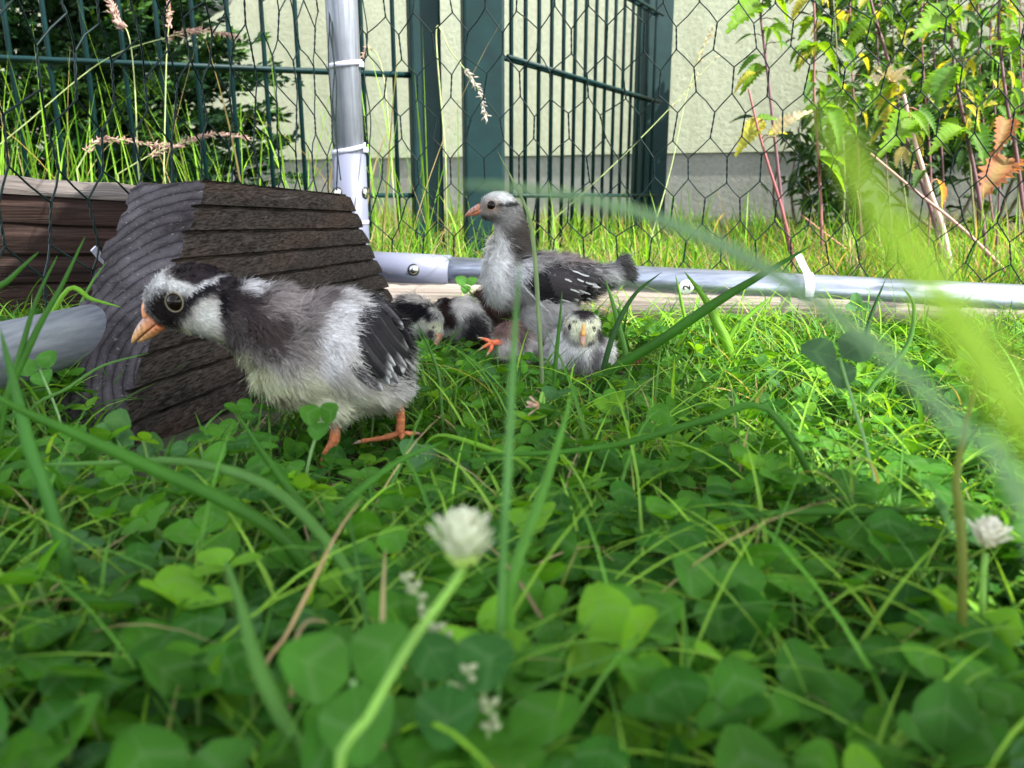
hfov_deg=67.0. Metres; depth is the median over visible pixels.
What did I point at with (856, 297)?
clover leaf
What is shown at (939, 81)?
nettle
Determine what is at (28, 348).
grass blade
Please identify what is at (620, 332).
grass blade
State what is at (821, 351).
clover leaf
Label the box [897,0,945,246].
nettle
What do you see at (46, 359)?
clover leaf
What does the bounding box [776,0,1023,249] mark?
bush
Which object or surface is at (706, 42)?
seed grass
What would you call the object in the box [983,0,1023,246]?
nettle
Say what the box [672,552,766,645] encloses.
clover leaf
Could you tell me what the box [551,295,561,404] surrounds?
grass blade
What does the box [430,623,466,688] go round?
seed spike
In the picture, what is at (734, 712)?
clover
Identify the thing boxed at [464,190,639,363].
chick
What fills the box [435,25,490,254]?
seed grass
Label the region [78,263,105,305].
grass blade
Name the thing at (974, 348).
grass blade
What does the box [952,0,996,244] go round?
nettle
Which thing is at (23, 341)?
grass blade
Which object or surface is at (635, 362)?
clover flower
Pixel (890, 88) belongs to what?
nettle
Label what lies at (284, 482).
grass blade
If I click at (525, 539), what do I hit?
grass blade
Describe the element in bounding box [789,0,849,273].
nettle
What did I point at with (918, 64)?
nettle
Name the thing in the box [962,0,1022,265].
nettle
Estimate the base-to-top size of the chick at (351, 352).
0.135 m
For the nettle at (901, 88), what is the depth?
1.45 m
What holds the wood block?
on the ground at (218, 419)
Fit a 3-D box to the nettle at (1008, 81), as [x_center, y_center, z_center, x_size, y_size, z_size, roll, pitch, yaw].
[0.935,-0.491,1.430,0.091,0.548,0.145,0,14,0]
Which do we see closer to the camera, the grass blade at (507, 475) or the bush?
the grass blade at (507, 475)
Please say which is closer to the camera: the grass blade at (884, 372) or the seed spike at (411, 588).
the seed spike at (411, 588)
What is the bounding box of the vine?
[730,87,881,237]
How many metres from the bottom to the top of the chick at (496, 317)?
0.069 m
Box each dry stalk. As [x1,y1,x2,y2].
[257,499,360,695]
[288,619,327,714]
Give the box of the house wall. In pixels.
[0,0,1023,233]
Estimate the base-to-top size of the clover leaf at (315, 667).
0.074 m
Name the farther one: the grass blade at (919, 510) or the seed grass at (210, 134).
the seed grass at (210, 134)
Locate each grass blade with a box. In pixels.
[0,237,84,417]
[0,252,37,288]
[0,257,56,523]
[0,328,87,629]
[0,396,328,595]
[5,353,147,463]
[25,285,119,387]
[44,456,371,623]
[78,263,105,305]
[225,558,304,759]
[237,413,341,593]
[275,441,443,588]
[374,409,422,536]
[417,323,444,437]
[424,433,534,481]
[445,401,828,556]
[450,182,1023,532]
[494,262,520,710]
[498,153,543,391]
[504,389,573,630]
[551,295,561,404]
[592,246,809,412]
[600,273,659,371]
[605,279,631,379]
[667,506,1001,543]
[675,274,691,357]
[684,271,736,388]
[712,297,769,382]
[818,93,1023,457]
[843,279,885,410]
[853,288,915,426]
[952,307,993,649]
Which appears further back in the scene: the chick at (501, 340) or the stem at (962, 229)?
the stem at (962, 229)
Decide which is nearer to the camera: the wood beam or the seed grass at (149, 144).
the wood beam
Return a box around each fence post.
[406,0,444,253]
[460,0,504,256]
[630,0,673,239]
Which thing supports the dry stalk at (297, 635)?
on the ground at (218, 419)
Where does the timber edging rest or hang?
on the ground at (218, 419)
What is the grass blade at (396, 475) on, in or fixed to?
on the ground at (218, 419)
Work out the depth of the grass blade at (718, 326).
0.60 m
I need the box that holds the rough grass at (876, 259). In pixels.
[0,13,1023,284]
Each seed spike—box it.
[400,572,434,689]
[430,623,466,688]
[460,663,500,738]
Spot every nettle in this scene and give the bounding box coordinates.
[725,0,791,268]
[734,89,812,272]
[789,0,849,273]
[801,215,872,272]
[810,0,865,268]
[828,0,875,257]
[833,0,941,264]
[855,0,903,194]
[861,0,912,223]
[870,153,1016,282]
[877,94,952,275]
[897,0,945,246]
[907,0,956,264]
[911,0,993,271]
[927,0,989,238]
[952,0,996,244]
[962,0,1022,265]
[967,0,1023,257]
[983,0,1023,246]
[987,0,1023,142]
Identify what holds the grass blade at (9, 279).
on the ground at (218, 419)
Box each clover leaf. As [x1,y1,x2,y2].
[21,350,68,454]
[95,408,138,494]
[137,432,163,490]
[219,497,241,566]
[277,621,411,767]
[399,439,438,482]
[410,631,515,749]
[455,276,476,295]
[465,594,531,661]
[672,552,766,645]
[800,333,876,569]
[845,292,871,322]
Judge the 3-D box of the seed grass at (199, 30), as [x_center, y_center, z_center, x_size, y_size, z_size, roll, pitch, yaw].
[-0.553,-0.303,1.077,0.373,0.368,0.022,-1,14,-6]
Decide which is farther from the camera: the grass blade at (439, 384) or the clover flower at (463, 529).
the grass blade at (439, 384)
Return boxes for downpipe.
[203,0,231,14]
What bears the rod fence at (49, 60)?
on the ground at (218, 419)
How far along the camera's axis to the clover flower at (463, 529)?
0.13 m
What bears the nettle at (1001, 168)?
on the ground at (218, 419)
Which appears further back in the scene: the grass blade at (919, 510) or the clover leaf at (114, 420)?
the clover leaf at (114, 420)
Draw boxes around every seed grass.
[0,25,241,144]
[76,135,183,181]
[104,0,139,178]
[117,131,251,182]
[163,0,174,183]
[360,44,395,250]
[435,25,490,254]
[552,56,719,247]
[649,26,714,250]
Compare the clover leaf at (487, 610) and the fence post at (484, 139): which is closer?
the clover leaf at (487, 610)
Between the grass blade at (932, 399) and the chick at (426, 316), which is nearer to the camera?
the grass blade at (932, 399)
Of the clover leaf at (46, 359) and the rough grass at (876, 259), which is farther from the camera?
the rough grass at (876, 259)
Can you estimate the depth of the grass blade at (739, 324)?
0.62 m
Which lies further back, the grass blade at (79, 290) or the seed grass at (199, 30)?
the seed grass at (199, 30)
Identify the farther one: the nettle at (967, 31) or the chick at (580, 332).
the nettle at (967, 31)
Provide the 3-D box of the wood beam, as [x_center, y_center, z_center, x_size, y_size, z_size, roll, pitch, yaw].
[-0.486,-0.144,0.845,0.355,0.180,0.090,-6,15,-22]
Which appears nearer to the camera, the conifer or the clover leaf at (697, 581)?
the clover leaf at (697, 581)
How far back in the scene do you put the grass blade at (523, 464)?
0.36 m
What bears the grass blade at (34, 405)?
on the ground at (218, 419)
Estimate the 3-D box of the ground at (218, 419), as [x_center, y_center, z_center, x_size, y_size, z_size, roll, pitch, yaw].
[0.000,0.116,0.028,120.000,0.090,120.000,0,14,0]
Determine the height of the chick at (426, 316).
0.071 m
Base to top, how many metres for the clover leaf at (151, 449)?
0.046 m
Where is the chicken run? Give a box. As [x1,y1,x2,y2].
[0,0,1023,426]
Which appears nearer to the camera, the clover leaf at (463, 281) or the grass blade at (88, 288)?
the grass blade at (88, 288)
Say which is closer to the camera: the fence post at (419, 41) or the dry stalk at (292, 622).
the dry stalk at (292, 622)
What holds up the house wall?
on the ground at (218, 419)
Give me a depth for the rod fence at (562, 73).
1.59 m
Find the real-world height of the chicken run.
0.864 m
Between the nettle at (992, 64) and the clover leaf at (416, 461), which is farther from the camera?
the nettle at (992, 64)
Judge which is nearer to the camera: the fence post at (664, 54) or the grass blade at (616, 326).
the grass blade at (616, 326)
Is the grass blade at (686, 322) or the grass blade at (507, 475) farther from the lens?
the grass blade at (686, 322)
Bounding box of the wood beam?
[0,175,135,316]
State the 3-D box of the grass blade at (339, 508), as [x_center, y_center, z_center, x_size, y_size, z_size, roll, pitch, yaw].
[-0.056,0.058,0.281,0.006,0.061,0.080,13,19,43]
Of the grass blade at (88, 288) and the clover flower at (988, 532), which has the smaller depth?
the clover flower at (988, 532)
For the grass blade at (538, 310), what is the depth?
0.52 m
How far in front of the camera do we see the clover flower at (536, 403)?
0.40 m
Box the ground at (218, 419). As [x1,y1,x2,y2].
[0,223,1022,756]
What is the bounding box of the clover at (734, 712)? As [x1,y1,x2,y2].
[0,306,1023,767]
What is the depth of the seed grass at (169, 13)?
1.20 m
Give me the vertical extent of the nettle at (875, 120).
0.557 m
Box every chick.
[131,260,422,485]
[390,288,445,345]
[434,294,494,348]
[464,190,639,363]
[468,285,518,338]
[478,319,538,363]
[543,308,617,382]
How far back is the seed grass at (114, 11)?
1.08 m
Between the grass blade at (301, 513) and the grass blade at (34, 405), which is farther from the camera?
the grass blade at (34, 405)
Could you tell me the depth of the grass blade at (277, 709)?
0.16 m
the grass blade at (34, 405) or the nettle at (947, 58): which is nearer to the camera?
the grass blade at (34, 405)
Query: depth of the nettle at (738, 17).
1.22 m
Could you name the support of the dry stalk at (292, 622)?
on the ground at (218, 419)
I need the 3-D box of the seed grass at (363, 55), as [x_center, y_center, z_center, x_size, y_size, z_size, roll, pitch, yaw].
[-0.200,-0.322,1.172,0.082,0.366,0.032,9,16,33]
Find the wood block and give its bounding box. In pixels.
[32,180,392,459]
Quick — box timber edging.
[384,282,1023,328]
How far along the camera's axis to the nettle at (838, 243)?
1.30 m
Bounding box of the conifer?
[0,0,310,186]
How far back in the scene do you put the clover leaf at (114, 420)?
0.36 m
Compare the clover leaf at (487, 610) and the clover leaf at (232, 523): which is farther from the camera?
the clover leaf at (232, 523)
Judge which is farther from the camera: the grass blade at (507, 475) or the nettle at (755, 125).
the nettle at (755, 125)
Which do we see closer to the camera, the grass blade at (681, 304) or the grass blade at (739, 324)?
the grass blade at (739, 324)
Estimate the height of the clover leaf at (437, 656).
0.068 m
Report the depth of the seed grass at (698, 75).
1.10 m
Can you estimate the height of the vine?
0.408 m
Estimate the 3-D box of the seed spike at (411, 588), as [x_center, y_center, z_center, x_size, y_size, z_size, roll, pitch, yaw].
[-0.020,0.076,0.176,0.009,0.071,0.006,0,14,0]
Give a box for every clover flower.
[335,506,493,767]
[526,391,546,425]
[628,358,644,378]
[967,515,1014,616]
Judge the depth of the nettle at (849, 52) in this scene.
1.36 m
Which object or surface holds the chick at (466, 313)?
on the ground at (218, 419)
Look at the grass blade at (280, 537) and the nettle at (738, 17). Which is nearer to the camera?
the grass blade at (280, 537)
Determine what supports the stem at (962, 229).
on the ground at (218, 419)
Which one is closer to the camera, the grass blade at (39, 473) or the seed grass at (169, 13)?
the grass blade at (39, 473)
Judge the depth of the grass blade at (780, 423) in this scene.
0.30 m
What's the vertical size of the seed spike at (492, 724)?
0.063 m
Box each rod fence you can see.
[0,0,413,248]
[504,0,664,251]
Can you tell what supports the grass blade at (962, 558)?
on the ground at (218, 419)
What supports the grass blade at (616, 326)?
on the ground at (218, 419)
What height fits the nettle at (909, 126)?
0.279 m
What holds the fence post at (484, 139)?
on the ground at (218, 419)
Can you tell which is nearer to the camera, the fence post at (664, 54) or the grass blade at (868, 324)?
the grass blade at (868, 324)
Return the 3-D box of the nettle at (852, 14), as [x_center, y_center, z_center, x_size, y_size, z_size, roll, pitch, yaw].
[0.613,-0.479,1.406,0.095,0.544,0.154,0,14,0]

